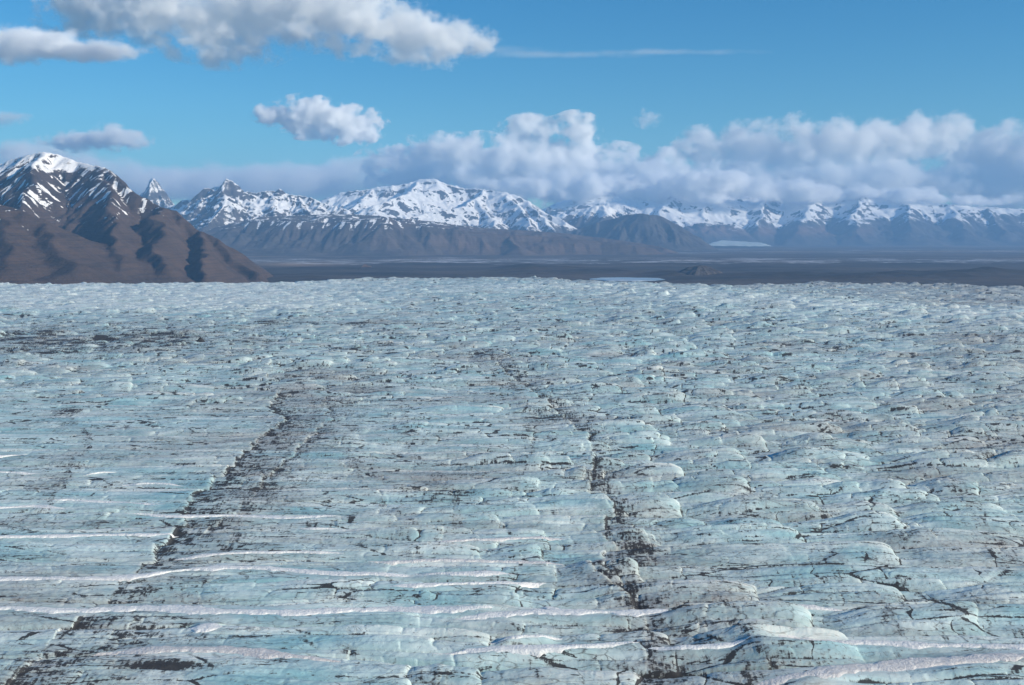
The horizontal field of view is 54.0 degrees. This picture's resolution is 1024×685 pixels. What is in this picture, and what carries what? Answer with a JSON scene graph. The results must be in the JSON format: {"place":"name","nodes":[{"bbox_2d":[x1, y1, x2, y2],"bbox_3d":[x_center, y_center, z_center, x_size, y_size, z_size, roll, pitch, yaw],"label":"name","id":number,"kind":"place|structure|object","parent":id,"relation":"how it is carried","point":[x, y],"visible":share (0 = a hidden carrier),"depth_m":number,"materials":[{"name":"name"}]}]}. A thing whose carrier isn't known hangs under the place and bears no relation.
{"place":"outdoors","nodes":[
{"label":"outdoors","id":0,"kind":"place"},
{"bbox_2d":[0,152,371,283],"bbox_3d":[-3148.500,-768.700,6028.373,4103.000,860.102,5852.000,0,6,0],"label":"mountain","id":1,"kind":"structure","parent":0,"point":[64,220],"depth_m":5294.09,"materials":[{"name":"brown stone"}]},
{"bbox_2d":[139,178,354,230],"bbox_3d":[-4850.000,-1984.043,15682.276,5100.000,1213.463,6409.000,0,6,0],"label":"mountain","id":2,"kind":"structure","parent":0,"point":[227,202],"depth_m":14837.98,"materials":[{"name":"white snow"}]},
{"bbox_2d":[201,214,677,255],"bbox_3d":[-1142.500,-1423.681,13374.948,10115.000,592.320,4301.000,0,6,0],"label":"mountain","id":3,"kind":"structure","parent":0,"point":[334,235],"depth_m":12499.00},
{"bbox_2d":[320,179,576,232],"bbox_3d":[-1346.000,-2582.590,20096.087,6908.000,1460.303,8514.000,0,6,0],"label":"mountain","id":4,"kind":"structure","parent":0,"point":[435,200],"depth_m":19503.98,"materials":[{"name":"white snow"}]},
{"bbox_2d":[0,276,1023,684],"bbox_3d":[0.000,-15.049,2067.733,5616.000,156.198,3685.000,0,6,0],"label":"glacier","id":5,"kind":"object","parent":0,"point":[718,464],"visible":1,"depth_m":641.66,"materials":[{"name":"blue ice"}]},
{"bbox_2d":[0,454,24,457],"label":"snow bank","id":6,"kind":"structure","parent":5,"relation":"on","point":[1,456],"depth_m":696.07,"materials":[{"name":"white snow"}]},
{"bbox_2d":[0,471,35,474],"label":"snow bank","id":7,"kind":"structure","parent":5,"relation":"on","point":[23,473],"depth_m":647.21,"materials":[{"name":"white snow"}]},
{"bbox_2d":[0,505,64,508],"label":"snow bank","id":8,"kind":"structure","parent":5,"relation":"on","point":[35,506],"depth_m":565.73,"materials":[{"name":"white snow"}]},
{"bbox_2d":[0,533,174,537],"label":"snow bank","id":9,"kind":"structure","parent":5,"relation":"on","point":[73,535],"depth_m":513.37,"materials":[{"name":"white snow"}]},
{"bbox_2d":[84,471,114,475],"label":"snow bank","id":10,"kind":"structure","parent":5,"relation":"on","point":[100,472],"depth_m":647.61,"materials":[{"name":"white snow"}]},
{"bbox_2d":[57,498,153,504],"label":"snow bank","id":11,"kind":"structure","parent":5,"relation":"on","point":[97,501],"depth_m":576.14,"materials":[{"name":"white snow"}]},
{"bbox_2d":[122,482,179,485],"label":"snow bank","id":12,"kind":"structure","parent":5,"relation":"on","point":[152,483],"depth_m":618.69,"materials":[{"name":"white snow"}]},
{"bbox_2d":[0,565,408,581],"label":"snow bank","id":13,"kind":"structure","parent":5,"relation":"on","point":[128,577],"depth_m":455.08,"materials":[{"name":"white snow"}]},
{"bbox_2d":[187,623,221,632],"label":"snow bank","id":14,"kind":"structure","parent":5,"relation":"on","point":[205,627],"depth_m":391.58,"materials":[{"name":"white snow"}]},
{"bbox_2d":[92,645,340,661],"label":"snow bank","id":15,"kind":"structure","parent":5,"relation":"on","point":[262,653],"depth_m":369.88,"materials":[{"name":"white snow"}]},
{"bbox_2d":[130,513,336,518],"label":"snow bank","id":16,"kind":"structure","parent":5,"relation":"on","point":[231,515],"depth_m":546.74,"materials":[{"name":"white snow"}]},
{"bbox_2d":[0,605,492,615],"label":"snow bank","id":17,"kind":"structure","parent":5,"relation":"on","point":[201,610],"depth_m":410.40,"materials":[{"name":"white snow"}]},
{"bbox_2d":[175,550,339,559],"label":"snow bank","id":18,"kind":"structure","parent":5,"relation":"on","point":[253,552],"depth_m":484.24,"materials":[{"name":"white snow"}]},
{"bbox_2d":[297,527,337,529],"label":"snow bank","id":19,"kind":"structure","parent":5,"relation":"on","point":[315,528],"depth_m":523.82,"materials":[{"name":"white snow"}]},
{"bbox_2d":[413,570,514,576],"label":"snow bank","id":20,"kind":"structure","parent":5,"relation":"on","point":[476,573],"depth_m":454.54,"materials":[{"name":"white snow"}]},
{"bbox_2d":[368,559,562,565],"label":"snow bank","id":21,"kind":"structure","parent":5,"relation":"on","point":[395,562],"depth_m":471.95,"materials":[{"name":"white snow"}]},
{"bbox_2d":[390,581,544,587],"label":"snow bank","id":22,"kind":"structure","parent":5,"relation":"on","point":[522,584],"depth_m":441.62,"materials":[{"name":"white snow"}]},
{"bbox_2d":[435,536,562,541],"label":"snow bank","id":23,"kind":"structure","parent":5,"relation":"on","point":[505,539],"depth_m":506.00,"materials":[{"name":"white snow"}]},
{"bbox_2d":[488,634,562,643],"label":"snow bank","id":24,"kind":"structure","parent":5,"relation":"on","point":[526,636],"depth_m":383.23,"materials":[{"name":"white snow"}]},
{"bbox_2d":[432,641,637,656],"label":"snow bank","id":25,"kind":"structure","parent":5,"relation":"on","point":[535,650],"depth_m":372.12,"materials":[{"name":"white snow"}]},
{"bbox_2d":[541,606,558,609],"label":"snow bank","id":26,"kind":"structure","parent":5,"relation":"on","point":[547,607],"depth_m":412.31,"materials":[{"name":"white snow"}]},
{"bbox_2d":[460,609,667,619],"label":"snow bank","id":27,"kind":"structure","parent":5,"relation":"on","point":[579,612],"depth_m":406.93,"materials":[{"name":"white snow"}]},
{"bbox_2d":[648,636,750,650],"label":"snow bank","id":28,"kind":"structure","parent":5,"relation":"on","point":[710,646],"depth_m":372.38,"materials":[{"name":"white snow"}]},
{"bbox_2d":[798,604,843,610],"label":"snow bank","id":29,"kind":"structure","parent":5,"relation":"on","point":[812,607],"depth_m":412.56,"materials":[{"name":"white snow"}]},
{"bbox_2d":[739,631,1023,649],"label":"snow bank","id":30,"kind":"structure","parent":5,"relation":"on","point":[913,645],"depth_m":375.13,"materials":[{"name":"white snow"}]},
{"bbox_2d":[756,653,1023,684],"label":"snow bank","id":31,"kind":"structure","parent":5,"relation":"on","point":[893,665],"depth_m":356.47,"materials":[{"name":"white snow"}]},
{"bbox_2d":[0,0,1023,209],"label":"sky","id":32,"kind":"structure","parent":0,"point":[545,103],"materials":[{"name":"blue"}]},
{"bbox_2d":[562,204,630,228],"bbox_3d":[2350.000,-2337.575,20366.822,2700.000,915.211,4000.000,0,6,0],"label":"mountain","id":33,"kind":"structure","parent":0,"point":[588,216],"depth_m":20117.29,"materials":[{"name":"white snow"}]},
{"bbox_2d":[590,277,664,280],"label":"lake","id":34,"kind":"structure","parent":0,"point":[626,279],"depth_m":5547.06,"materials":[{"name":"liquid"}]},
{"bbox_2d":[245,245,1023,286],"bbox_3d":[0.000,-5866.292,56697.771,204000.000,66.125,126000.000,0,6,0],"label":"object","id":35,"kind":"structure","parent":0,"point":[989,266],"depth_m":7876.91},
{"bbox_2d":[566,213,717,250],"bbox_3d":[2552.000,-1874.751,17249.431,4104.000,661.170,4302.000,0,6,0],"label":"mountain","id":36,"kind":"structure","parent":0,"point":[654,230],"depth_m":16414.44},
{"bbox_2d":[678,265,721,275],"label":"hill","id":37,"kind":"structure","parent":0,"point":[702,270],"depth_m":5898.36,"materials":[{"name":"grey stone"}]},
{"bbox_2d":[709,240,769,245],"bbox_3d":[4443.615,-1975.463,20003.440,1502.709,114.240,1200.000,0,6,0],"label":"glacier","id":38,"kind":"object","parent":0,"point":[729,243],"visible":0.97,"depth_m":19563.97,"materials":[{"name":"ice"}]},
{"bbox_2d":[542,182,1023,245],"bbox_3d":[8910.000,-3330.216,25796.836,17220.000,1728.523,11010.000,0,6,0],"label":"mountain","id":39,"kind":"structure","parent":0,"point":[821,218],"depth_m":24808.38,"materials":[{"name":"white snow"}]}
]}

